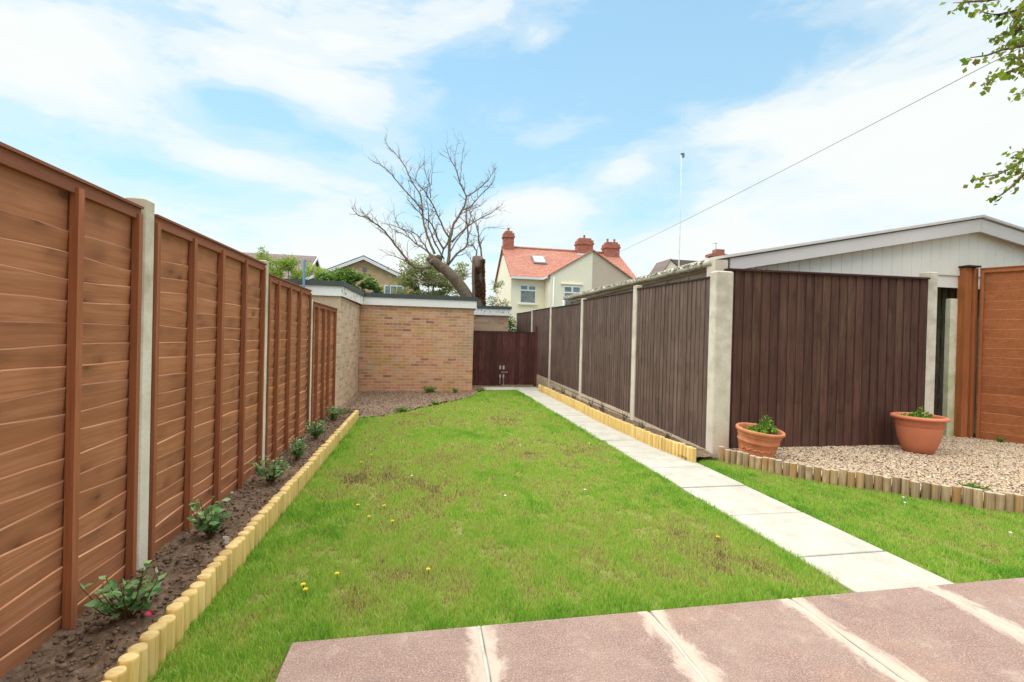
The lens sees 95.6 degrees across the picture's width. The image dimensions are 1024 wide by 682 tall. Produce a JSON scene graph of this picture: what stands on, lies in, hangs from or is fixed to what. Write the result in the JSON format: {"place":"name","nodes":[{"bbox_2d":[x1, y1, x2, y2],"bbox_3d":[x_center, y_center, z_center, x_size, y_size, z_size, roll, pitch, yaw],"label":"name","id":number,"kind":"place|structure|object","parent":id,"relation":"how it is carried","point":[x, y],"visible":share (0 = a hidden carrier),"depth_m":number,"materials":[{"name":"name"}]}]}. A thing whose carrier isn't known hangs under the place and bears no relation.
{"place":"outdoors","nodes":[
{"label":"outdoors","id":0,"kind":"place"},
{"bbox_2d":[0,407,364,681],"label":"soil","id":1,"kind":"structure","parent":0,"point":[101,636],"depth_m":2.28,"materials":[{"name":"brown soil"}]},
{"bbox_2d":[0,141,143,678],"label":"fence panel","id":2,"kind":"object","parent":1,"relation":"on","point":[71,250],"visible":0.96,"depth_m":2.01,"materials":[{"name":"brown wood"}]},
{"bbox_2d":[79,560,166,619],"bbox_3d":[-1.729,1.153,2.071,0.295,0.227,0.255,1,1,-43],"label":"young shrub","id":3,"kind":"object","parent":1,"relation":"on","point":[124,600],"visible":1,"depth_m":2.08,"materials":[{"name":"green plant"}]},
{"bbox_2d":[148,214,266,563],"bbox_3d":[-2.219,0.275,3.502,0.082,1.994,1.828,1,0,-11],"label":"fence panel","id":4,"kind":"object","parent":1,"relation":"on","point":[207,369],"visible":0.94,"depth_m":3.23,"materials":[{"name":"brown wood"}]},
{"bbox_2d":[186,491,233,538],"bbox_3d":[-1.903,1.122,2.946,0.259,0.268,0.247,1,1,-42],"label":"young shrub","id":5,"kind":"object","parent":1,"relation":"on","point":[205,524],"visible":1,"depth_m":2.93,"materials":[{"name":"green plant"}]},
{"bbox_2d":[223,536,228,543],"bbox_3d":[-1.773,1.235,2.880,0.035,0.045,0.003,1,0,-11],"label":"plant tag","id":6,"kind":"object","parent":1,"relation":"on","point":[226,538],"visible":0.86,"depth_m":2.88,"materials":[{"name":"white plastic"}]},
{"bbox_2d":[248,453,289,483],"bbox_3d":[-2.116,1.120,4.047,0.293,0.249,0.320,2,0,40],"label":"young shrub","id":7,"kind":"object","parent":1,"relation":"on","point":[275,470],"visible":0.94,"depth_m":4.04,"materials":[{"name":"green plant"}]},
{"bbox_2d":[264,274,311,466],"bbox_3d":[-2.558,0.294,5.322,0.082,1.914,1.680,1,0,-11],"label":"fence panel","id":8,"kind":"object","parent":1,"relation":"on","point":[288,355],"visible":0.89,"depth_m":5.21,"materials":[{"name":"brown wood"}]},
{"bbox_2d":[289,436,307,460],"bbox_3d":[-2.214,1.108,4.813,0.174,0.256,0.246,1,0,-11],"label":"young shrub","id":9,"kind":"object","parent":1,"relation":"on","point":[296,449],"visible":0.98,"depth_m":4.80,"materials":[{"name":"green plant"}]},
{"bbox_2d":[305,418,326,438],"bbox_3d":[-2.435,1.094,5.753,0.254,0.262,0.213,1,0,-27],"label":"young shrub","id":10,"kind":"object","parent":1,"relation":"on","point":[315,433],"visible":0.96,"depth_m":5.74,"materials":[{"name":"green plant"}]},
{"bbox_2d":[310,301,337,425],"bbox_3d":[-2.896,0.341,7.135,0.082,1.779,1.728,1,0,-11],"label":"fence panel","id":11,"kind":"object","parent":1,"relation":"on","point":[324,331],"visible":0.89,"depth_m":7.00,"materials":[{"name":"brown wood"}]},
{"bbox_2d":[325,404,343,420],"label":"young shrub","id":12,"kind":"object","parent":1,"relation":"on","point":[333,414],"visible":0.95,"depth_m":6.97,"materials":[{"name":"green plant"}]},
{"bbox_2d":[335,387,480,417],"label":"soil","id":13,"kind":"structure","parent":0,"point":[375,405],"depth_m":9.60,"materials":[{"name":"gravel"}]},
{"bbox_2d":[395,405,409,412],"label":"weed tuft","id":14,"kind":"object","parent":13,"relation":"on","point":[401,408],"visible":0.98,"depth_m":8.12,"materials":[{"name":"green plant"}]},
{"bbox_2d":[422,386,435,392],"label":"weed tuft","id":15,"kind":"object","parent":13,"relation":"on","point":[429,390],"visible":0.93,"depth_m":10.91,"materials":[{"name":"green plant"}]},
{"bbox_2d":[358,292,477,392],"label":"brick garage","id":16,"kind":"structure","parent":0,"point":[411,342],"depth_m":11.06,"materials":[{"name":"brown brick"}]},
{"bbox_2d":[472,326,537,385],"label":"garden gate","id":17,"kind":"structure","parent":16,"relation":"attached to","point":[500,358],"depth_m":12.97,"materials":[{"name":"wood"}]},
{"bbox_2d":[473,305,511,331],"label":"brick garage","id":18,"kind":"structure","parent":0,"point":[486,318],"depth_m":15.10,"materials":[{"name":"brown brick"}]},
{"bbox_2d":[472,385,537,387],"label":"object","id":19,"kind":"structure","parent":0,"point":[477,386],"depth_m":13.14,"materials":[{"name":"grey concrete"}]},
{"bbox_2d":[0,0,1023,305],"label":"sky","id":20,"kind":"structure","parent":0,"point":[246,125],"materials":[{"name":"blue"}]},
{"bbox_2d":[147,389,1023,681],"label":"lawn","id":21,"kind":"structure","parent":0,"point":[484,555],"depth_m":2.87,"materials":[{"name":"green plant"}]},
{"bbox_2d":[698,457,1023,583],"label":"grass","id":22,"kind":"structure","parent":21,"relation":"on","point":[956,513],"depth_m":3.58,"materials":[{"name":"green plant"}]},
{"bbox_2d":[552,389,717,457],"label":"soil","id":23,"kind":"structure","parent":0,"point":[700,452],"depth_m":6.99,"materials":[{"name":"brown soil"}]},
{"bbox_2d":[275,577,1023,681],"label":"patio","id":24,"kind":"structure","parent":0,"point":[920,634],"depth_m":2.02,"materials":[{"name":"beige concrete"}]},
{"bbox_2d":[358,377,983,508],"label":"ground","id":25,"kind":"structure","parent":0,"point":[698,459],"depth_m":8.05,"materials":[{"name":"brown soil"}]},
{"bbox_2d":[125,197,154,573],"bbox_3d":[-2.057,0.304,2.543,0.100,2.155,0.100,1,0,-11],"label":"concrete post","id":26,"kind":"object","parent":25,"relation":"on","point":[147,212],"visible":0.45,"depth_m":2.54,"materials":[{"name":"grey concrete"}]},
{"bbox_2d":[102,581,205,681],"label":"log roll edging","id":27,"kind":"object","parent":25,"relation":"on","point":[142,658],"visible":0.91,"depth_m":1.87,"materials":[{"name":"yellow wood"}]},
{"bbox_2d":[196,503,274,607],"bbox_3d":[-1.604,1.256,2.756,0.077,0.243,1.052,1,0,-11],"label":"log roll edging","id":28,"kind":"object","parent":25,"relation":"on","point":[218,571],"visible":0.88,"depth_m":2.60,"materials":[{"name":"yellow wood"}]},
{"bbox_2d":[260,260,268,464],"bbox_3d":[-2.414,0.295,4.451,0.095,2.130,0.083,1,0,-11],"label":"concrete post","id":29,"kind":"object","parent":25,"relation":"on","point":[265,354],"visible":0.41,"depth_m":4.46,"materials":[{"name":"grey concrete"}]},
{"bbox_2d":[242,252,320,278],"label":"brown roofed house","id":30,"kind":"structure","parent":25,"relation":"on","point":[314,259],"depth_m":33.02,"materials":[{"name":"brick"}]},
{"bbox_2d":[268,463,310,523],"bbox_3d":[-1.792,1.245,3.788,0.078,0.242,1.049,1,0,-11],"label":"log roll edging","id":31,"kind":"object","parent":25,"relation":"on","point":[291,488],"visible":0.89,"depth_m":3.67,"materials":[{"name":"yellow wood"}]},
{"bbox_2d":[253,245,336,279],"bbox_3d":[-6.488,-0.868,14.077,3.096,3.940,1.857,1,0,-11],"label":"bushy tree","id":32,"kind":"object","parent":25,"relation":"on","point":[288,264],"visible":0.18,"depth_m":13.80,"materials":[{"name":"green plant"}]},
{"bbox_2d":[302,259,311,286],"bbox_3d":[-3.591,-0.103,8.079,0.151,2.620,0.042,1,0,-11],"label":"blue pole","id":33,"kind":"object","parent":25,"relation":"on","point":[304,266],"visible":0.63,"depth_m":8.05,"materials":[{"name":"metal"}]},
{"bbox_2d":[305,300,312,430],"bbox_3d":[-2.748,0.390,6.235,0.095,1.900,0.090,1,0,-11],"label":"concrete post","id":34,"kind":"object","parent":25,"relation":"on","point":[310,365],"visible":0.19,"depth_m":6.24,"materials":[{"name":"grey concrete"}]},
{"bbox_2d":[307,438,332,476],"bbox_3d":[-1.984,1.232,4.816,0.075,0.247,1.051,1,0,-11],"label":"log roll edging","id":35,"kind":"object","parent":25,"relation":"on","point":[319,456],"visible":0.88,"depth_m":4.72,"materials":[{"name":"yellow wood"}]},
{"bbox_2d":[282,278,364,407],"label":"brick garage","id":36,"kind":"structure","parent":25,"relation":"on","point":[343,297],"depth_m":8.78,"materials":[{"name":"brown brick"}]},
{"bbox_2d":[329,422,347,449],"bbox_3d":[-2.178,1.222,5.848,0.076,0.245,1.048,1,0,-11],"label":"log roll edging","id":37,"kind":"object","parent":25,"relation":"on","point":[338,434],"visible":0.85,"depth_m":5.75,"materials":[{"name":"yellow wood"}]},
{"bbox_2d":[315,267,383,380],"bbox_3d":[-4.648,-0.502,13.367,2.314,3.300,1.362,1,0,-11],"label":"laurel bush","id":38,"kind":"object","parent":25,"relation":"on","point":[352,278],"visible":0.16,"depth_m":13.17,"materials":[{"name":"green plant"}]},
{"bbox_2d":[344,410,358,432],"bbox_3d":[-2.371,1.212,6.879,0.074,0.242,1.053,1,0,-11],"label":"log roll edging","id":39,"kind":"object","parent":25,"relation":"on","point":[352,418],"visible":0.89,"depth_m":6.79,"materials":[{"name":"yellow wood"}]},
{"bbox_2d":[306,255,419,340],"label":"buff brick house","id":40,"kind":"structure","parent":25,"relation":"on","point":[379,272],"depth_m":28.82,"materials":[{"name":"beige brick"}]},
{"bbox_2d":[384,285,403,293],"bbox_3d":[-7.400,-2.952,29.062,1.180,1.050,0.090,1,0,-11],"label":"window","id":41,"kind":"structure","parent":40,"relation":"in","point":[387,289],"depth_m":29.04,"materials":[{"name":"white plastic"}]},
{"bbox_2d":[350,125,507,305],"bbox_3d":[-3.034,-4.146,19.464,6.927,10.800,4.486,1,0,-11],"label":"bare tree","id":42,"kind":"object","parent":25,"relation":"on","point":[453,277],"visible":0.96,"depth_m":19.74,"materials":[{"name":"brown plant"}]},
{"bbox_2d":[386,253,471,295],"bbox_3d":[-4.245,-1.790,24.613,4.796,5.775,2.273,1,0,-11],"label":"spring tree","id":43,"kind":"object","parent":25,"relation":"on","point":[447,287],"visible":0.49,"depth_m":24.30,"materials":[{"name":"green plant"}]},
{"bbox_2d":[486,280,511,315],"bbox_3d":[-0.781,-1.175,26.307,1.675,4.670,1.097,1,0,-11],"label":"young tree","id":44,"kind":"object","parent":25,"relation":"on","point":[494,289],"visible":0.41,"depth_m":26.20,"materials":[{"name":"green plant"}]},
{"bbox_2d":[508,311,518,332],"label":"hedge bush","id":45,"kind":"object","parent":25,"relation":"on","point":[512,327],"visible":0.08,"depth_m":17.04,"materials":[{"name":"green plant"}]},
{"bbox_2d":[517,311,530,331],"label":"fence panel","id":46,"kind":"object","parent":25,"relation":"on","point":[523,321],"visible":0.34,"depth_m":16.25,"materials":[{"name":"brown wood"}]},
{"bbox_2d":[531,310,532,331],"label":"concrete post","id":47,"kind":"object","parent":25,"relation":"on","point":[531,320],"visible":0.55,"depth_m":15.07,"materials":[{"name":"grey concrete"}]},
{"bbox_2d":[532,307,549,387],"bbox_3d":[0.851,0.175,13.977,0.050,2.310,2.172,1,0,-11],"label":"fence panel","id":48,"kind":"object","parent":25,"relation":"on","point":[541,319],"visible":0.76,"depth_m":13.64,"materials":[{"name":"brown wood"}]},
{"bbox_2d":[538,384,544,393],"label":"log roll edging","id":49,"kind":"object","parent":25,"relation":"on","point":[541,388],"visible":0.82,"depth_m":11.63,"materials":[{"name":"yellow wood"}]},
{"bbox_2d":[548,306,554,387],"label":"concrete post","id":50,"kind":"object","parent":25,"relation":"on","point":[550,345],"visible":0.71,"depth_m":12.79,"materials":[{"name":"grey concrete"}]},
{"bbox_2d":[493,228,636,330],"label":"cream house","id":51,"kind":"structure","parent":25,"relation":"on","point":[533,278],"depth_m":34.80,"materials":[{"name":"beige paint"}]},
{"bbox_2d":[518,285,536,304],"bbox_3d":[1.195,-3.434,34.686,1.430,1.470,0.160,1,0,-11],"label":"window","id":52,"kind":"structure","parent":51,"relation":"in","point":[527,292],"depth_m":34.71,"materials":[{"name":"white plastic"}]},
{"bbox_2d":[563,286,580,304],"bbox_3d":[4.350,-3.139,33.688,1.280,1.650,0.080,1,0,-11],"label":"window","id":53,"kind":"structure","parent":51,"relation":"in","point":[568,290],"depth_m":33.64,"materials":[{"name":"white plastic"}]},
{"bbox_2d":[598,48,1019,261],"bbox_3d":[7.311,-5.188,19.173,0.014,0.652,29.578,1,0,-5],"label":"overhead wire","id":54,"kind":"object","parent":51,"relation":"attached to","point":[846,137],"visible":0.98,"depth_m":10.65,"materials":[{"name":"grey metal"}]},
{"bbox_2d":[549,303,580,398],"bbox_3d":[1.299,0.227,11.559,0.050,2.260,2.492,1,0,-11],"label":"fence panel","id":55,"kind":"object","parent":25,"relation":"on","point":[565,345],"visible":0.95,"depth_m":11.38,"materials":[{"name":"brown wood"}]},
{"bbox_2d":[579,298,583,399],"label":"concrete post","id":56,"kind":"object","parent":25,"relation":"on","point":[581,347],"visible":0.57,"depth_m":10.22,"materials":[{"name":"grey concrete"}]},
{"bbox_2d":[581,291,632,418],"bbox_3d":[1.780,0.246,8.973,0.050,2.278,2.512,1,0,-11],"label":"fence panel","id":57,"kind":"object","parent":25,"relation":"on","point":[607,349],"visible":0.93,"depth_m":8.73,"materials":[{"name":"brown wood"}]},
{"bbox_2d":[630,285,641,419],"bbox_3d":[2.046,0.268,7.673,0.100,2.365,0.135,1,0,-11],"label":"concrete post","id":58,"kind":"object","parent":25,"relation":"on","point":[633,356],"visible":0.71,"depth_m":7.63,"materials":[{"name":"grey concrete"}]},
{"bbox_2d":[633,276,709,457],"bbox_3d":[2.214,0.281,6.634,0.050,2.262,1.990,1,0,-11],"label":"fence panel","id":59,"kind":"object","parent":25,"relation":"on","point":[672,356],"visible":0.95,"depth_m":6.42,"materials":[{"name":"brown wood"}]},
{"bbox_2d":[650,259,695,273],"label":"distant house","id":60,"kind":"structure","parent":25,"relation":"on","point":[665,265],"depth_m":65.25,"materials":[{"name":"grey tile"}]},
{"bbox_2d":[678,118,684,265],"bbox_3d":[8.662,-5.291,23.927,0.180,13.396,0.100,1,0,-11],"label":"radio mast","id":61,"kind":"object","parent":25,"relation":"on","point":[683,155],"visible":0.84,"depth_m":23.90,"materials":[{"name":"grey metal"}]},
{"bbox_2d":[705,249,728,257],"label":"distant house","id":62,"kind":"structure","parent":25,"relation":"on","point":[717,252],"depth_m":55.41,"materials":[{"name":"brown tile"}]},
{"bbox_2d":[705,271,733,459],"bbox_3d":[2.501,0.321,5.605,0.230,2.310,0.140,1,0,-11],"label":"concrete post","id":63,"kind":"object","parent":25,"relation":"on","point":[719,359],"visible":0.79,"depth_m":5.54,"materials":[{"name":"grey concrete"}]},
{"bbox_2d":[563,215,1023,305],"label":"concrete garage","id":64,"kind":"structure","parent":25,"relation":"on","point":[944,250],"depth_m":6.72,"materials":[{"name":"white"}]},
{"bbox_2d":[718,446,1023,514],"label":"log roll edging","id":65,"kind":"object","parent":25,"relation":"on","point":[996,501],"visible":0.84,"depth_m":4.33,"materials":[{"name":"brown wood"}]},
{"bbox_2d":[919,272,937,414],"bbox_3d":[5.671,0.307,6.366,0.170,2.485,0.120,1,0,-11],"label":"concrete post","id":66,"kind":"object","parent":25,"relation":"on","point":[931,342],"visible":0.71,"depth_m":6.31,"materials":[{"name":"grey concrete"}]},
{"bbox_2d":[942,299,957,436],"bbox_3d":[6.559,0.468,6.960,0.140,2.200,0.080,1,0,-11],"label":"concrete post","id":67,"kind":"object","parent":25,"relation":"on","point":[949,358],"visible":0.79,"depth_m":6.92,"materials":[{"name":"grey concrete"}]},
{"bbox_2d":[934,287,979,433],"bbox_3d":[6.876,0.226,7.346,2.412,2.504,0.032,1,0,-11],"label":"doorway","id":68,"kind":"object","parent":25,"relation":"on","point":[947,293],"visible":0.04,"depth_m":7.32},
{"bbox_2d":[934,290,942,414],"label":"climbing stems","id":69,"kind":"object","parent":68,"relation":"attached to","point":[937,362],"visible":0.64,"depth_m":7.22,"materials":[{"name":"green plant"}]},
{"bbox_2d":[954,265,981,438],"bbox_3d":[6.723,0.207,6.891,0.235,2.632,0.190,1,0,-11],"label":"timber post","id":70,"kind":"object","parent":25,"relation":"on","point":[967,293],"visible":0.86,"depth_m":6.84,"materials":[{"name":"orange wood"}]},
{"bbox_2d":[939,0,1023,204],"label":"leafy tree","id":71,"kind":"object","parent":25,"relation":"on","point":[1015,29],"visible":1,"depth_m":6.28,"materials":[{"name":"green plant"}]},
{"bbox_2d":[481,387,954,592],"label":"path","id":72,"kind":"structure","parent":0,"point":[855,564],"depth_m":3.53,"materials":[{"name":"grey concrete"}]},
{"bbox_2d":[545,387,558,398],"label":"log roll edging","id":73,"kind":"object","parent":72,"relation":"on","point":[550,392],"visible":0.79,"depth_m":10.78,"materials":[{"name":"yellow wood"}]},
{"bbox_2d":[556,393,572,406],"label":"log roll edging","id":74,"kind":"object","parent":72,"relation":"on","point":[563,398],"visible":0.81,"depth_m":9.74,"materials":[{"name":"yellow wood"}]},
{"bbox_2d":[571,399,589,414],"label":"log roll edging","id":75,"kind":"object","parent":72,"relation":"on","point":[579,406],"visible":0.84,"depth_m":8.71,"materials":[{"name":"yellow wood"}]},
{"bbox_2d":[587,407,612,426],"bbox_3d":[1.448,1.292,7.731,0.083,0.257,1.054,1,0,-11],"label":"log roll edging","id":76,"kind":"object","parent":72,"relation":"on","point":[600,416],"visible":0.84,"depth_m":7.62,"materials":[{"name":"yellow wood"}]},
{"bbox_2d":[610,417,645,441],"bbox_3d":[1.656,1.305,6.705,0.075,0.258,1.049,1,0,-12],"label":"log roll edging","id":77,"kind":"object","parent":72,"relation":"on","point":[629,429],"visible":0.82,"depth_m":6.61,"materials":[{"name":"yellow wood"}]},
{"bbox_2d":[643,431,695,462],"bbox_3d":[1.894,1.318,5.685,0.083,0.257,1.049,1,0,-16],"label":"log roll edging","id":78,"kind":"object","parent":72,"relation":"on","point":[662,443],"visible":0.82,"depth_m":5.57,"materials":[{"name":"yellow wood"}]},
{"bbox_2d":[730,436,1023,503],"bbox_3d":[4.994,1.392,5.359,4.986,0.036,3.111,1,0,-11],"label":"gravel","id":79,"kind":"structure","parent":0,"point":[1009,465],"depth_m":5.32,"materials":[{"name":"beige gravel"}]},
{"bbox_2d":[735,422,785,457],"bbox_3d":[2.836,1.177,5.318,0.538,0.421,0.462,1,0,-11],"label":"plant pot","id":80,"kind":"object","parent":79,"relation":"on","point":[750,442],"visible":0.81,"depth_m":5.18,"materials":[{"name":"ceramic"}]},
{"bbox_2d":[744,413,777,434],"bbox_3d":[2.856,0.949,5.345,0.359,0.245,0.301,1,0,-11],"label":"pot plant","id":81,"kind":"object","parent":80,"relation":"in","point":[761,427],"visible":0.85,"depth_m":5.30,"materials":[{"name":"green plant"}]},
{"bbox_2d":[724,268,930,449],"bbox_3d":[4.106,0.262,6.014,3.042,2.302,0.080,1,0,-11],"label":"fence panel","id":82,"kind":"object","parent":79,"relation":"on","point":[820,359],"visible":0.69,"depth_m":6.00,"materials":[{"name":"brown wood"}]},
{"bbox_2d":[890,412,950,455],"bbox_3d":[5.096,1.170,5.822,0.578,0.479,0.578,1,0,-11],"label":"plant pot","id":83,"kind":"object","parent":79,"relation":"on","point":[919,435],"visible":0.81,"depth_m":5.67,"materials":[{"name":"ceramic"}]},
{"bbox_2d":[899,406,932,417],"bbox_3d":[5.025,0.898,5.767,0.382,0.169,0.300,1,0,-11],"label":"pot plant","id":84,"kind":"object","parent":83,"relation":"in","point":[916,413],"visible":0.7,"depth_m":5.78,"materials":[{"name":"green plant"}]},
{"bbox_2d":[957,480,989,489],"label":"weed tuft","id":85,"kind":"object","parent":79,"relation":"on","point":[972,485],"visible":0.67,"depth_m":4.32,"materials":[{"name":"green plant"}]},
{"bbox_2d":[975,265,1023,443],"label":"fence panel","id":86,"kind":"object","parent":79,"relation":"on","point":[1000,392],"visible":0.97,"depth_m":6.64,"materials":[{"name":"orange wood"}]}
]}

